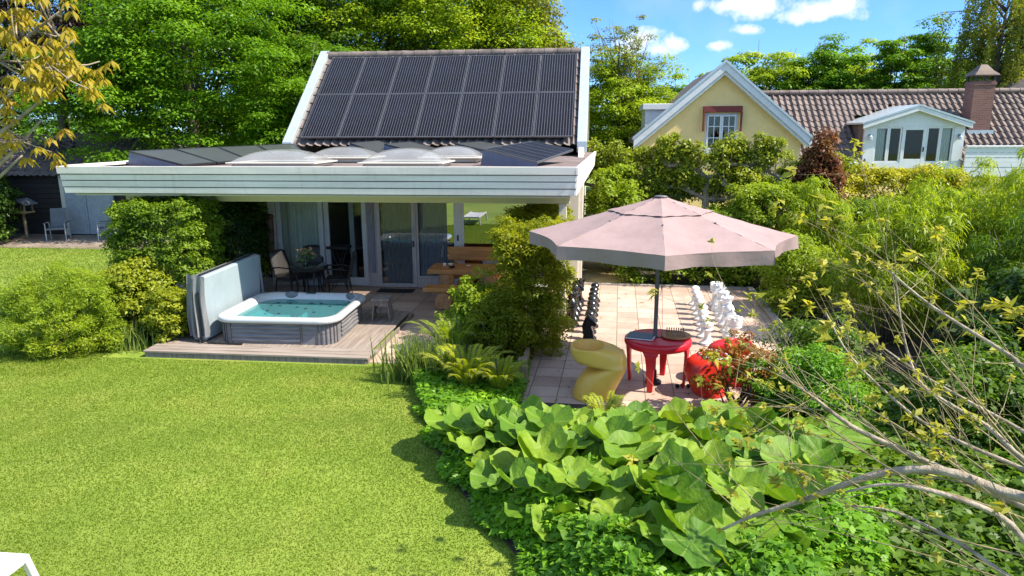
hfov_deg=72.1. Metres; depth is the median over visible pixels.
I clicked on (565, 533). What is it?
butterbur leaf
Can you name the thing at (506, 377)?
fern
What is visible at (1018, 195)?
bamboo clump
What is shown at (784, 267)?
shrub
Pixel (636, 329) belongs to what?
fallen leaves
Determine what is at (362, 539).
lawn
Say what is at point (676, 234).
parasol
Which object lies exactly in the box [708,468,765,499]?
butterbur leaf
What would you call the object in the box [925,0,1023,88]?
weeping birch tree
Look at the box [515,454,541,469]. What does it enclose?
butterbur leaf
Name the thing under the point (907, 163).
dormer door
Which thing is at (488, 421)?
butterbur leaf
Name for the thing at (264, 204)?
shrub
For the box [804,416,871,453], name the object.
butterbur leaf
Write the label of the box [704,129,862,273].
pleached lime tree
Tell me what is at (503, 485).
butterbur leaf
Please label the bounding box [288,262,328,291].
round table
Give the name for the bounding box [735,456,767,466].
butterbur leaf
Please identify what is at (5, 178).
shrub
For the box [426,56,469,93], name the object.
solar panel
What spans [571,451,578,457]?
butterbur leaf
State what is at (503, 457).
butterbur leaf
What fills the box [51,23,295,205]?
broadleaf tree
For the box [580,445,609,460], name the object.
butterbur leaf
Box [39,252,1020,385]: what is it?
garden soil
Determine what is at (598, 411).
butterbur leaf
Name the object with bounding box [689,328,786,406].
shrub
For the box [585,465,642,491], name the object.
butterbur leaf
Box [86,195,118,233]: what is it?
door
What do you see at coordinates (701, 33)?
sky
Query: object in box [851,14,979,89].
broadleaf tree
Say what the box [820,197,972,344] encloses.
bamboo clump
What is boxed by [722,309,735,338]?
giant chess knight
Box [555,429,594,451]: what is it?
butterbur leaf
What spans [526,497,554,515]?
butterbur leaf
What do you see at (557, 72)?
solar panel
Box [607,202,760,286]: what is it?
hedge
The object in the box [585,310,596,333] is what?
giant chess pawn
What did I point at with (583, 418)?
butterbur leaf
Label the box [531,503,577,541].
butterbur leaf
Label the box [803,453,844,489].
butterbur leaf
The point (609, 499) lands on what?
butterbur leaf
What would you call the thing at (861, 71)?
broadleaf tree
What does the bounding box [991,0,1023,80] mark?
weeping birch tree
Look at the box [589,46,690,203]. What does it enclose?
broadleaf tree
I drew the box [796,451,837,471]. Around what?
butterbur leaf
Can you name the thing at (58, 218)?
garden chair
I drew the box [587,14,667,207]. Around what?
broadleaf tree
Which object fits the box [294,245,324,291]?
wicker chair
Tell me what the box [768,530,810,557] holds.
butterbur leaf
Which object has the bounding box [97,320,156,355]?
iris clump
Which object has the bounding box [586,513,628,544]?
butterbur leaf
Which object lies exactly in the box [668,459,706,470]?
butterbur leaf
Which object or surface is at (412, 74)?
solar panel
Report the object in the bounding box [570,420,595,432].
butterbur leaf
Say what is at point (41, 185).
garden shed
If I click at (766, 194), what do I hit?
hedge
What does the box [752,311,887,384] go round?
shrub
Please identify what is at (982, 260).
bamboo clump
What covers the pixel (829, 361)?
shrub
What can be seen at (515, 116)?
solar panel
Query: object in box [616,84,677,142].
broadleaf tree
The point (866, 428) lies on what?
butterbur leaf
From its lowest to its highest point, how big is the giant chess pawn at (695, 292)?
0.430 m
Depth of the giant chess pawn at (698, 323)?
13.52 m
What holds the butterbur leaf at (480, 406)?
on the bed soil at (508, 541)
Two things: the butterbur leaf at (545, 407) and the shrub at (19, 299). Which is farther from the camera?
the shrub at (19, 299)
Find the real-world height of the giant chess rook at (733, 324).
0.505 m
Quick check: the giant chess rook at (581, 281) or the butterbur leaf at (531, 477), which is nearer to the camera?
the butterbur leaf at (531, 477)
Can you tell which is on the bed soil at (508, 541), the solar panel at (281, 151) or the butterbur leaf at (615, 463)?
the butterbur leaf at (615, 463)
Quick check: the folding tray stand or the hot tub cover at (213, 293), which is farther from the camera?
the folding tray stand
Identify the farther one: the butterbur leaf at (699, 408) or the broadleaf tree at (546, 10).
the broadleaf tree at (546, 10)
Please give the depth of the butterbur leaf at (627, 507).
6.24 m
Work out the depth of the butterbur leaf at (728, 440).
7.20 m
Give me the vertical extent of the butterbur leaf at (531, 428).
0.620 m
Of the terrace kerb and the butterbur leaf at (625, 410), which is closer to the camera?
the butterbur leaf at (625, 410)
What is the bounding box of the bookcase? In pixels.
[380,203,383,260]
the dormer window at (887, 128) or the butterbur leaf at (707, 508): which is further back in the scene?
the dormer window at (887, 128)
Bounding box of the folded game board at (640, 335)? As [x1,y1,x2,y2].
[625,331,654,340]
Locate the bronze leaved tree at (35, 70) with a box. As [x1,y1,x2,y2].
[0,0,119,177]
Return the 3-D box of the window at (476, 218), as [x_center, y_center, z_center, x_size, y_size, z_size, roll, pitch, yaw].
[0.024,-1.244,16.483,2.430,2.460,0.070,1,13,6]
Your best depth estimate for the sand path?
18.51 m
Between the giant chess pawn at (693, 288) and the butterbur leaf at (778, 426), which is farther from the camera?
the giant chess pawn at (693, 288)
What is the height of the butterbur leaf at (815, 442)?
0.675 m
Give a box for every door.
[62,180,90,233]
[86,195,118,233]
[323,202,368,285]
[375,202,417,286]
[899,127,927,167]
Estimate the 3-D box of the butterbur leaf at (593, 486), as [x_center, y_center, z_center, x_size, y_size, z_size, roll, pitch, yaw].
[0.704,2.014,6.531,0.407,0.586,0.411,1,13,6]
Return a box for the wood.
[0,103,616,158]
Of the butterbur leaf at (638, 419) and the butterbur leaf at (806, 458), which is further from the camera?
the butterbur leaf at (638, 419)
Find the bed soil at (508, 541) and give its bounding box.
[415,387,987,563]
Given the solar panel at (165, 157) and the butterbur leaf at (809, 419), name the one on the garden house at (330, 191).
the solar panel at (165, 157)
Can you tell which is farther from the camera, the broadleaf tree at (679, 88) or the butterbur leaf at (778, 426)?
the broadleaf tree at (679, 88)
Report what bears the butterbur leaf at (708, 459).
on the bed soil at (508, 541)
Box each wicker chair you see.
[268,249,308,291]
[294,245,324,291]
[323,251,356,292]
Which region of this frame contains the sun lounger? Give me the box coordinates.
[0,552,38,575]
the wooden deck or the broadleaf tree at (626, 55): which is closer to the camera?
the wooden deck
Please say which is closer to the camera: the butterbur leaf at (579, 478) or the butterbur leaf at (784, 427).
the butterbur leaf at (579, 478)
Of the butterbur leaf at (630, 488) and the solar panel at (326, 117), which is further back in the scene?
the solar panel at (326, 117)
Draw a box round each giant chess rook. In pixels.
[573,278,584,301]
[709,281,722,305]
[727,315,742,337]
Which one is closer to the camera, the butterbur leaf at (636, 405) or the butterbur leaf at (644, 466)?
the butterbur leaf at (644, 466)
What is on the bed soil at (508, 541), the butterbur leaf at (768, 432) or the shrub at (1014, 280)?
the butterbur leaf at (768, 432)
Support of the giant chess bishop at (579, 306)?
on the chess terrace paving at (549, 382)
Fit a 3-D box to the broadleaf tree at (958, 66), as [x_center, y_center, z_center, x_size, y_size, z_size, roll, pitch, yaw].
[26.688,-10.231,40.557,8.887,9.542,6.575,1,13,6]
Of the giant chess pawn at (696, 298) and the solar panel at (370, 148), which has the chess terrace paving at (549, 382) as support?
the giant chess pawn at (696, 298)
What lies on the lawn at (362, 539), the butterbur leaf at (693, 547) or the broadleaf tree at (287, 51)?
the broadleaf tree at (287, 51)
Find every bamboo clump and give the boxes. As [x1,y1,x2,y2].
[776,175,857,285]
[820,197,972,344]
[848,161,1023,332]
[936,206,1023,330]
[954,147,1023,268]
[964,147,1023,314]
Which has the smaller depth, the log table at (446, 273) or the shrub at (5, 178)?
the log table at (446, 273)
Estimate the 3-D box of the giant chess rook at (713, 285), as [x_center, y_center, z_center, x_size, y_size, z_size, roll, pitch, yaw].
[4.377,0.129,15.107,0.290,0.505,0.290,0,13,3]
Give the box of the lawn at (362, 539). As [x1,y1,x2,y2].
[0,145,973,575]
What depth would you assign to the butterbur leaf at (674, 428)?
7.86 m
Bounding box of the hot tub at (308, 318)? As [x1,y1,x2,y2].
[217,291,365,344]
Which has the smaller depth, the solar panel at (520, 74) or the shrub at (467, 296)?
the shrub at (467, 296)
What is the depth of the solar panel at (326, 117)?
17.69 m
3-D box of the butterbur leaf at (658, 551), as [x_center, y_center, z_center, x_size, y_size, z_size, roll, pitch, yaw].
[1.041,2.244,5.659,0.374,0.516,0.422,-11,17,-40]
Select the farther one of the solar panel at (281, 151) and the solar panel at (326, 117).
the solar panel at (326, 117)
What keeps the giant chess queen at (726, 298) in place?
on the chess terrace paving at (549, 382)
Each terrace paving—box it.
[176,249,457,363]
[521,285,810,414]
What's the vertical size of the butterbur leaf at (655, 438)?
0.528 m
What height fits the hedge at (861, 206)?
2.385 m
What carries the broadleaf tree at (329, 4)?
on the lawn at (362, 539)
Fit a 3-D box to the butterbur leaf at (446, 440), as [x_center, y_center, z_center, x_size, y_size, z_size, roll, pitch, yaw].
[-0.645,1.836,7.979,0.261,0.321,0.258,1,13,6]
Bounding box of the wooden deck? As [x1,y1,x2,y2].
[143,309,413,364]
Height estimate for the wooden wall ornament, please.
0.940 m
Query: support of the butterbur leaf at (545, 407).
on the bed soil at (508, 541)
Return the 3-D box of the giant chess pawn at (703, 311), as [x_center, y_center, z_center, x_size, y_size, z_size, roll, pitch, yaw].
[3.588,0.600,13.178,0.260,0.430,0.260,2,13,10]
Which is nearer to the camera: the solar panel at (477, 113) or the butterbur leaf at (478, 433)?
the butterbur leaf at (478, 433)
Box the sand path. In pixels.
[582,261,637,283]
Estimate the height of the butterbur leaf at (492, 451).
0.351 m
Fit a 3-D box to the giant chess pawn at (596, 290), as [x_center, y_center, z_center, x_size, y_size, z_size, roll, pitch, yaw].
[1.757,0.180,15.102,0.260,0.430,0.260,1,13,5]
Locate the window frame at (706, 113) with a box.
[704,113,737,150]
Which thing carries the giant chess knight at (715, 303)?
on the chess terrace paving at (549, 382)
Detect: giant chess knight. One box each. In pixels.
[576,282,583,306]
[582,314,596,338]
[711,285,720,311]
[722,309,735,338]
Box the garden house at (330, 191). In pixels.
[56,46,595,326]
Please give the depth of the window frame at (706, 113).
24.62 m
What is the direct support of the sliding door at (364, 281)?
in the garden house at (330, 191)
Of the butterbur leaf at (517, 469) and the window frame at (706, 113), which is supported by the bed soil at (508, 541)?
the butterbur leaf at (517, 469)
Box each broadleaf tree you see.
[0,0,182,161]
[0,0,221,133]
[0,2,91,133]
[1,0,353,223]
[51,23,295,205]
[55,0,377,137]
[103,0,359,130]
[227,41,351,145]
[253,0,495,74]
[258,26,336,141]
[277,0,533,74]
[311,0,582,51]
[454,0,592,60]
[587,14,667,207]
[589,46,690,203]
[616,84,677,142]
[667,74,701,97]
[695,67,752,77]
[721,46,818,90]
[771,32,878,89]
[836,37,893,82]
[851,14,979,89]
[901,22,1014,86]
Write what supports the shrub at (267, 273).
on the terrace paving at (419, 303)
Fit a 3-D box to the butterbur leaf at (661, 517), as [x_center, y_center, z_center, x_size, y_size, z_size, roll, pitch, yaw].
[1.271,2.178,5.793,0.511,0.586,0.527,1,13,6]
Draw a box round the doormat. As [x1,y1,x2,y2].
[376,288,414,292]
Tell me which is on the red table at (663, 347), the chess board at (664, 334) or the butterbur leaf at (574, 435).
the chess board at (664, 334)
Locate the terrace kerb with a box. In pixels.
[584,282,800,345]
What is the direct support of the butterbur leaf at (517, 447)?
on the bed soil at (508, 541)
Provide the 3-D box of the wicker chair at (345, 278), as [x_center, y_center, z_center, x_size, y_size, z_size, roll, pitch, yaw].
[-3.928,-0.332,16.183,0.720,1.019,0.602,-1,13,-5]
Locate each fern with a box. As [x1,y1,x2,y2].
[399,313,494,349]
[413,343,516,386]
[425,344,471,376]
[472,355,529,389]
[580,390,626,410]
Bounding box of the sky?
[0,0,1013,132]
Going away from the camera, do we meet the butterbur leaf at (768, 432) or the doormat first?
the butterbur leaf at (768, 432)
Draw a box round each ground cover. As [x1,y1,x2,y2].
[411,357,531,421]
[412,403,914,575]
[814,368,1023,575]
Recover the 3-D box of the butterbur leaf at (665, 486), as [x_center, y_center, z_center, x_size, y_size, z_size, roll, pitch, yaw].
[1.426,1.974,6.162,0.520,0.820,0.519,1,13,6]
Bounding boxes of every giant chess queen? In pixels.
[566,290,579,321]
[717,294,733,327]
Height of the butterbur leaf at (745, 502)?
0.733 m
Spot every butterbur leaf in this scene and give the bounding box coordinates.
[424,402,476,434]
[428,407,462,434]
[443,414,495,433]
[443,435,456,445]
[447,427,471,458]
[456,422,491,441]
[456,435,485,455]
[465,450,490,467]
[468,400,511,439]
[470,458,509,488]
[474,398,505,418]
[484,419,495,432]
[484,448,497,454]
[485,424,516,447]
[487,473,510,495]
[489,395,542,420]
[489,447,542,473]
[496,408,526,422]
[496,457,538,492]
[499,409,553,440]
[504,493,531,518]
[512,402,549,411]
[514,445,521,450]
[515,419,543,436]
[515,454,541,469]
[517,435,576,469]
[518,422,567,461]
[525,462,566,495]
[526,404,573,427]
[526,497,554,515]
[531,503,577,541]
[540,481,583,513]
[543,424,588,439]
[546,456,595,489]
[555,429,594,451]
[557,515,590,542]
[560,404,593,422]
[562,414,600,455]
[565,405,606,425]
[566,468,610,498]
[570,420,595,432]
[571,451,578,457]
[579,489,621,514]
[580,432,602,449]
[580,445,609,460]
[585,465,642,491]
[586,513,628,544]
[587,416,633,443]
[590,487,649,524]
[593,408,635,417]
[593,416,657,444]
[593,459,634,492]
[599,438,642,468]
[603,430,661,464]
[607,410,649,429]
[609,407,635,414]
[613,461,651,485]
[616,500,678,536]
[616,525,665,562]
[624,413,666,432]
[624,496,660,521]
[625,471,639,496]
[627,400,654,415]
[629,465,684,497]
[636,505,688,545]
[638,409,680,431]
[641,435,659,460]
[642,439,693,481]
[646,460,705,502]
[655,431,670,441]
[658,397,696,422]
[659,516,726,567]
[660,432,700,447]
[660,441,703,460]
[661,487,723,534]
[666,420,693,437]
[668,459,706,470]
[675,437,732,474]
[680,434,700,448]
[686,409,706,428]
[692,406,702,417]
[692,415,729,441]
[700,399,772,429]
[700,438,737,458]
[703,452,734,484]
[706,401,753,429]
[706,485,721,500]
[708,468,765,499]
[709,483,734,507]
[711,531,765,571]
[712,506,779,546]
[714,500,730,505]
[725,432,762,457]
[727,406,777,434]
[729,409,790,434]
[729,426,783,441]
[730,456,761,486]
[731,484,790,523]
[733,465,779,496]
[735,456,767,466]
[744,441,797,465]
[752,417,793,431]
[760,435,835,474]
[764,495,773,503]
[764,501,829,542]
[765,462,825,501]
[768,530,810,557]
[776,415,819,428]
[778,470,836,497]
[784,425,829,444]
[794,440,844,471]
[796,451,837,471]
[798,433,842,458]
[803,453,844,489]
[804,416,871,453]
[826,415,864,428]
[841,416,868,431]
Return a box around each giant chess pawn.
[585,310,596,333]
[587,291,598,311]
[587,300,597,321]
[587,305,598,328]
[588,295,597,316]
[590,287,599,306]
[591,282,599,302]
[689,286,699,305]
[690,290,701,310]
[692,294,703,315]
[694,299,705,320]
[695,304,707,326]
[696,309,708,331]
[697,314,709,338]
[699,321,713,345]
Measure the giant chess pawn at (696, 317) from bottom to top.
0.430 m
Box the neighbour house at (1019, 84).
[961,72,1023,162]
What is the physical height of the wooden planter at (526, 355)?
0.420 m
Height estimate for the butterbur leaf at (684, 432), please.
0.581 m
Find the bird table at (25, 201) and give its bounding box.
[11,198,37,238]
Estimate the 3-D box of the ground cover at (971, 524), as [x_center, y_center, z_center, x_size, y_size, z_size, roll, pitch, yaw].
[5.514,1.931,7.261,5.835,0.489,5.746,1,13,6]
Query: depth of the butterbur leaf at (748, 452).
7.00 m
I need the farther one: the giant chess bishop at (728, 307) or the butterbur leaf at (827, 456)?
the giant chess bishop at (728, 307)
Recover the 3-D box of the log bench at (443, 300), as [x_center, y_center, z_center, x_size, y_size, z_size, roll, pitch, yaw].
[-0.984,0.198,14.856,1.750,0.448,0.380,1,13,6]
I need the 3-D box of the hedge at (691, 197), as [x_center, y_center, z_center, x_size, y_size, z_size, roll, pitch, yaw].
[4.537,-1.889,19.348,5.701,3.045,2.105,1,13,6]
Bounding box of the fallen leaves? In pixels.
[401,293,766,400]
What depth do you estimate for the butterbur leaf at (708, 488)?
6.49 m
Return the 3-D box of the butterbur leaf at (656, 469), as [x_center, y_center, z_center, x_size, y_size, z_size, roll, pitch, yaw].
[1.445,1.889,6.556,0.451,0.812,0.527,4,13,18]
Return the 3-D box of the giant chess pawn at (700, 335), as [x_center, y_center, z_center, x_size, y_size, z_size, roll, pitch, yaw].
[3.495,0.687,12.789,0.260,0.430,0.260,2,13,11]
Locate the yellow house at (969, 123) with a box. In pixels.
[626,60,1023,228]
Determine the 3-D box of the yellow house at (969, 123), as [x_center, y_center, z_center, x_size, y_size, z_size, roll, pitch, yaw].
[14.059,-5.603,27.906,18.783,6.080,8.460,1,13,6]
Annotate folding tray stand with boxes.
[326,244,351,289]
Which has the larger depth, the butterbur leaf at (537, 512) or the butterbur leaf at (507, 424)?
the butterbur leaf at (507, 424)
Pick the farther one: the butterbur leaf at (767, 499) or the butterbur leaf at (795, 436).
the butterbur leaf at (795, 436)
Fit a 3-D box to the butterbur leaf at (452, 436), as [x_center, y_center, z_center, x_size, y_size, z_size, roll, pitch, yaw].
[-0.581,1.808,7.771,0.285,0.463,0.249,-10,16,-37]
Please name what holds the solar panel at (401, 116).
attached to the garden house at (330, 191)
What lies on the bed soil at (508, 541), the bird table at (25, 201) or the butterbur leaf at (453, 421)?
the butterbur leaf at (453, 421)
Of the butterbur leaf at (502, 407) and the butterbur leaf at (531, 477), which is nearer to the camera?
the butterbur leaf at (531, 477)
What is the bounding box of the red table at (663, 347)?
[624,329,691,392]
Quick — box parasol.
[529,195,798,384]
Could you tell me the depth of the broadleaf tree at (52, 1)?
32.50 m
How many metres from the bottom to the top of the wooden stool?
0.450 m
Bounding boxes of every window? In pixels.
[275,202,326,285]
[415,203,454,278]
[461,203,555,286]
[873,127,888,162]
[886,127,902,162]
[923,127,940,162]
[937,127,954,162]
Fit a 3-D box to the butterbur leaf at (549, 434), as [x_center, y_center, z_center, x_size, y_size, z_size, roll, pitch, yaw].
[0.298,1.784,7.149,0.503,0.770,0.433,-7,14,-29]
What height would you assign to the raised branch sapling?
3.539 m
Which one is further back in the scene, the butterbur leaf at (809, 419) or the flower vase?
the flower vase
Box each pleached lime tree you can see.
[584,137,700,199]
[638,131,777,271]
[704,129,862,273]
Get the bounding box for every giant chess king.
[567,282,580,316]
[714,286,729,321]
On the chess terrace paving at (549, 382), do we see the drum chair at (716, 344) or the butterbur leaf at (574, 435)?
the drum chair at (716, 344)
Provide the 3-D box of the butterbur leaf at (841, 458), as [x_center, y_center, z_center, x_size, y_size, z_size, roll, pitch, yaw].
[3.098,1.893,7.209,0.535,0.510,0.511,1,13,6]
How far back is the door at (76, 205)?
25.88 m
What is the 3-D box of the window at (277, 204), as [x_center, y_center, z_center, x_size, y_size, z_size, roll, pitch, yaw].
[-5.119,-1.312,17.050,1.160,2.530,0.070,1,13,6]
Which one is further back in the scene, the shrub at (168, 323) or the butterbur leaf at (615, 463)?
the shrub at (168, 323)
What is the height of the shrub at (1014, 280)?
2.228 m
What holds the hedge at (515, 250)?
on the garden soil at (893, 349)
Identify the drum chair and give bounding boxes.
[570,339,626,402]
[683,349,728,398]
[707,338,752,386]
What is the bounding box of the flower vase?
[295,247,317,265]
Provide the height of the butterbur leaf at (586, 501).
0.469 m
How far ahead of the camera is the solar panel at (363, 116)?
17.58 m
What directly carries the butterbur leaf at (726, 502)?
on the bed soil at (508, 541)
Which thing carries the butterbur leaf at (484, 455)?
on the bed soil at (508, 541)
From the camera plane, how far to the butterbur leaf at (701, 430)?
7.43 m
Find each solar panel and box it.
[128,149,215,165]
[176,147,247,163]
[219,145,278,160]
[258,144,307,159]
[300,94,352,137]
[318,57,365,94]
[338,94,388,137]
[349,140,392,155]
[353,57,399,93]
[376,94,424,137]
[383,141,441,158]
[389,56,434,93]
[415,93,461,137]
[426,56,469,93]
[453,141,502,155]
[454,93,498,137]
[463,55,504,93]
[481,141,572,166]
[493,93,536,137]
[500,54,540,92]
[533,92,574,137]
[538,54,576,92]
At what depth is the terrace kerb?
16.73 m
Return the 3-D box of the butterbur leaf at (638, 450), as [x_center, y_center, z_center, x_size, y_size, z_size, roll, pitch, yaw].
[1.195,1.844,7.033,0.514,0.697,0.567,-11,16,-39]
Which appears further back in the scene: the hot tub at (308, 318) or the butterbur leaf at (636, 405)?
the hot tub at (308, 318)
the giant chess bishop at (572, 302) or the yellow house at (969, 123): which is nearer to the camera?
the giant chess bishop at (572, 302)
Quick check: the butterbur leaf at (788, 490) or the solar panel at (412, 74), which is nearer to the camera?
the butterbur leaf at (788, 490)
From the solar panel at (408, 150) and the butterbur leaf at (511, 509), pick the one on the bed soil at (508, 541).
the butterbur leaf at (511, 509)
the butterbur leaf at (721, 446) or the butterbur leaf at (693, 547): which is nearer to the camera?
the butterbur leaf at (693, 547)
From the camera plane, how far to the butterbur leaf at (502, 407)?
7.98 m
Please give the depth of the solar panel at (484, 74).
18.27 m
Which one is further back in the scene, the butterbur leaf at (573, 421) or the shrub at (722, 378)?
the shrub at (722, 378)
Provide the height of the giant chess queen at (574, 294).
0.630 m
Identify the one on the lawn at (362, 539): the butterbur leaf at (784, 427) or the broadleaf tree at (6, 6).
the broadleaf tree at (6, 6)
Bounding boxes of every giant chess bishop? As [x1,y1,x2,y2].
[567,297,578,327]
[575,284,582,311]
[713,288,722,315]
[720,302,734,332]
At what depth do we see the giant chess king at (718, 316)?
13.82 m
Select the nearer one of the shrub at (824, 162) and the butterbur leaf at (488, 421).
the butterbur leaf at (488, 421)
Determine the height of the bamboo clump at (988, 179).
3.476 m
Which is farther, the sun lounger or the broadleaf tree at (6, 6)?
the broadleaf tree at (6, 6)
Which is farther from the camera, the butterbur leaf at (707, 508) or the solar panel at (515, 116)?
the solar panel at (515, 116)
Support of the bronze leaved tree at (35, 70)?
on the lawn at (362, 539)
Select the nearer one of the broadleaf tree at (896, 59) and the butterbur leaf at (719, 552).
the butterbur leaf at (719, 552)
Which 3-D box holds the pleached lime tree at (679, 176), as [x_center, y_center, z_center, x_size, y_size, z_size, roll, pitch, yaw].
[4.998,-2.230,18.447,3.495,3.696,1.155,1,13,6]
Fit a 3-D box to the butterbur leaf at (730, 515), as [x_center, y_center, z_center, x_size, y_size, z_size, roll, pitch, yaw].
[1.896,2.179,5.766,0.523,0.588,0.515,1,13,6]
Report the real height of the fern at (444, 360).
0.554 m
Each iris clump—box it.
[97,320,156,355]
[370,328,464,390]
[394,329,472,372]
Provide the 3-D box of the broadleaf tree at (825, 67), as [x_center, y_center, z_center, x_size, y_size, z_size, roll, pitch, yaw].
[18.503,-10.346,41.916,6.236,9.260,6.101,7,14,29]
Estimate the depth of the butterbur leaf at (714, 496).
6.35 m
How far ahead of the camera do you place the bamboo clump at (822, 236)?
15.46 m
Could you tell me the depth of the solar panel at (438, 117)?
17.36 m
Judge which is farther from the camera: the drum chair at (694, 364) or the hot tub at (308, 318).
the hot tub at (308, 318)
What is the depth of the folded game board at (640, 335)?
10.28 m
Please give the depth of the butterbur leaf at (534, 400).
8.24 m
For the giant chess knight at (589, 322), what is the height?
0.539 m
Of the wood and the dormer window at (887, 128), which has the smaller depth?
the dormer window at (887, 128)
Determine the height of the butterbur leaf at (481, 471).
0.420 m
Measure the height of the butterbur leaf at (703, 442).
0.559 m
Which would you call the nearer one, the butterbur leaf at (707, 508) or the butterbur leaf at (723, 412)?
the butterbur leaf at (707, 508)
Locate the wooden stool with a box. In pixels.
[371,295,393,321]
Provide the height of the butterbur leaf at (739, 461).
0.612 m
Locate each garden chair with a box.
[43,208,70,240]
[96,221,118,240]
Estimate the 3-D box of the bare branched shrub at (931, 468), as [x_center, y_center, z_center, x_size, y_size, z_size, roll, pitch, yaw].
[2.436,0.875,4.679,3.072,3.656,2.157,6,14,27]
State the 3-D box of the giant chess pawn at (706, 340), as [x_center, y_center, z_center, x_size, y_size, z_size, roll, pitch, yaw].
[3.435,0.782,12.364,0.260,0.430,0.260,1,13,6]
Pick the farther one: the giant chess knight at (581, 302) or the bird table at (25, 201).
the bird table at (25, 201)
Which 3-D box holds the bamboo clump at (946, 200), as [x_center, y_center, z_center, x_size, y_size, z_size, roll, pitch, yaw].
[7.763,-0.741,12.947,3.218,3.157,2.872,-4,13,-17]
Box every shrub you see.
[0,160,24,222]
[0,180,22,243]
[0,256,134,360]
[93,256,181,340]
[97,194,228,330]
[134,285,189,343]
[168,202,267,264]
[173,201,278,282]
[244,245,272,278]
[433,264,512,357]
[464,280,539,364]
[584,161,648,273]
[622,139,1023,575]
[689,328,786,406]
[730,341,876,420]
[750,229,852,319]
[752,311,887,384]
[791,126,848,235]
[887,331,1023,453]
[915,266,1023,411]
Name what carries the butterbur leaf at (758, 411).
on the bed soil at (508, 541)
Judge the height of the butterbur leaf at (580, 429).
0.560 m
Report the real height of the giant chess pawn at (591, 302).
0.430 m
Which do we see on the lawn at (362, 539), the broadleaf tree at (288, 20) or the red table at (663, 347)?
the broadleaf tree at (288, 20)
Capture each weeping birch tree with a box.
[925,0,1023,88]
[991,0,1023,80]
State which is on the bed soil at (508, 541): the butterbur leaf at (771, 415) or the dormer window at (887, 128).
the butterbur leaf at (771, 415)
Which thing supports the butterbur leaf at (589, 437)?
on the bed soil at (508, 541)
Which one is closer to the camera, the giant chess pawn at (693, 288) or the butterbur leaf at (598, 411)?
the butterbur leaf at (598, 411)
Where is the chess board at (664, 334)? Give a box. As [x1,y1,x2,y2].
[661,330,690,339]
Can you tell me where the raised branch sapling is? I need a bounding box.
[747,136,793,203]
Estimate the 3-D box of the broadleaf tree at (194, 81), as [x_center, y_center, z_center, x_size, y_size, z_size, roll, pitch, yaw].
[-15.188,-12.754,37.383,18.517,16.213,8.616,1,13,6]
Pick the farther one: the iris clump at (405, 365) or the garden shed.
the garden shed
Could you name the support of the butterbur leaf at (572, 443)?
on the bed soil at (508, 541)
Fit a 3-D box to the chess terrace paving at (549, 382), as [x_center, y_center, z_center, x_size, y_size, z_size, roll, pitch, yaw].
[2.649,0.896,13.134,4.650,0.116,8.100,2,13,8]
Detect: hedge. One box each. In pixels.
[486,204,578,357]
[584,165,777,267]
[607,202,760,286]
[724,178,826,286]
[785,195,953,275]
[825,161,983,247]
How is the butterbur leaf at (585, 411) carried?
on the bed soil at (508, 541)
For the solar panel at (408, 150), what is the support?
on the garden house at (330, 191)
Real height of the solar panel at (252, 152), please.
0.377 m
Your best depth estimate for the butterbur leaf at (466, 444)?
7.51 m
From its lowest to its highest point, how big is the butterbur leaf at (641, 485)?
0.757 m
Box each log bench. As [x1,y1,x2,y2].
[423,284,504,308]
[448,246,503,285]
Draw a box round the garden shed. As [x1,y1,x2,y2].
[0,133,214,234]
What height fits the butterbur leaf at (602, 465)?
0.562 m
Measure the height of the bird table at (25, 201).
1.455 m
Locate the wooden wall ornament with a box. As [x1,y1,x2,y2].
[265,214,274,250]
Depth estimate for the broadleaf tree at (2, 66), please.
31.94 m
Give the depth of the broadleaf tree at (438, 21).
26.96 m
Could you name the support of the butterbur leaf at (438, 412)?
on the bed soil at (508, 541)
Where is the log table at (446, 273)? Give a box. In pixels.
[427,263,505,302]
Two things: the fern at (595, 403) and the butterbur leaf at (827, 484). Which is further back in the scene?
the fern at (595, 403)
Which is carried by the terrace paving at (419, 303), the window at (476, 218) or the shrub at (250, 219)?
the shrub at (250, 219)
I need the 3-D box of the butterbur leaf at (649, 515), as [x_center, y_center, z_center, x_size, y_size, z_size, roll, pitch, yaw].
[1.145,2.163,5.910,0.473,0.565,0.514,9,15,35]
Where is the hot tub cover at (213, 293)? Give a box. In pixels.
[186,253,263,344]
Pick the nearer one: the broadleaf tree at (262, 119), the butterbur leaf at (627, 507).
the butterbur leaf at (627, 507)
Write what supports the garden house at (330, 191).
on the lawn at (362, 539)
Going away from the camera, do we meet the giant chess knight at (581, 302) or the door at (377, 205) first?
the giant chess knight at (581, 302)
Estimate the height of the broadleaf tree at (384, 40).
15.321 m
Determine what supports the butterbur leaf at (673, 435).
on the bed soil at (508, 541)
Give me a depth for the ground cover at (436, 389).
9.70 m
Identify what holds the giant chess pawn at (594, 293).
on the chess terrace paving at (549, 382)
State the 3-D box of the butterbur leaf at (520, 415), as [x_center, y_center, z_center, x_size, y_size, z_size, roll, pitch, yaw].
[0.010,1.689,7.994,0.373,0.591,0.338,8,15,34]
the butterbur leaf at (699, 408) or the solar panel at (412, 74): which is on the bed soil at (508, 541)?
the butterbur leaf at (699, 408)
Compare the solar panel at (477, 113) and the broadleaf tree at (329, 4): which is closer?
the solar panel at (477, 113)

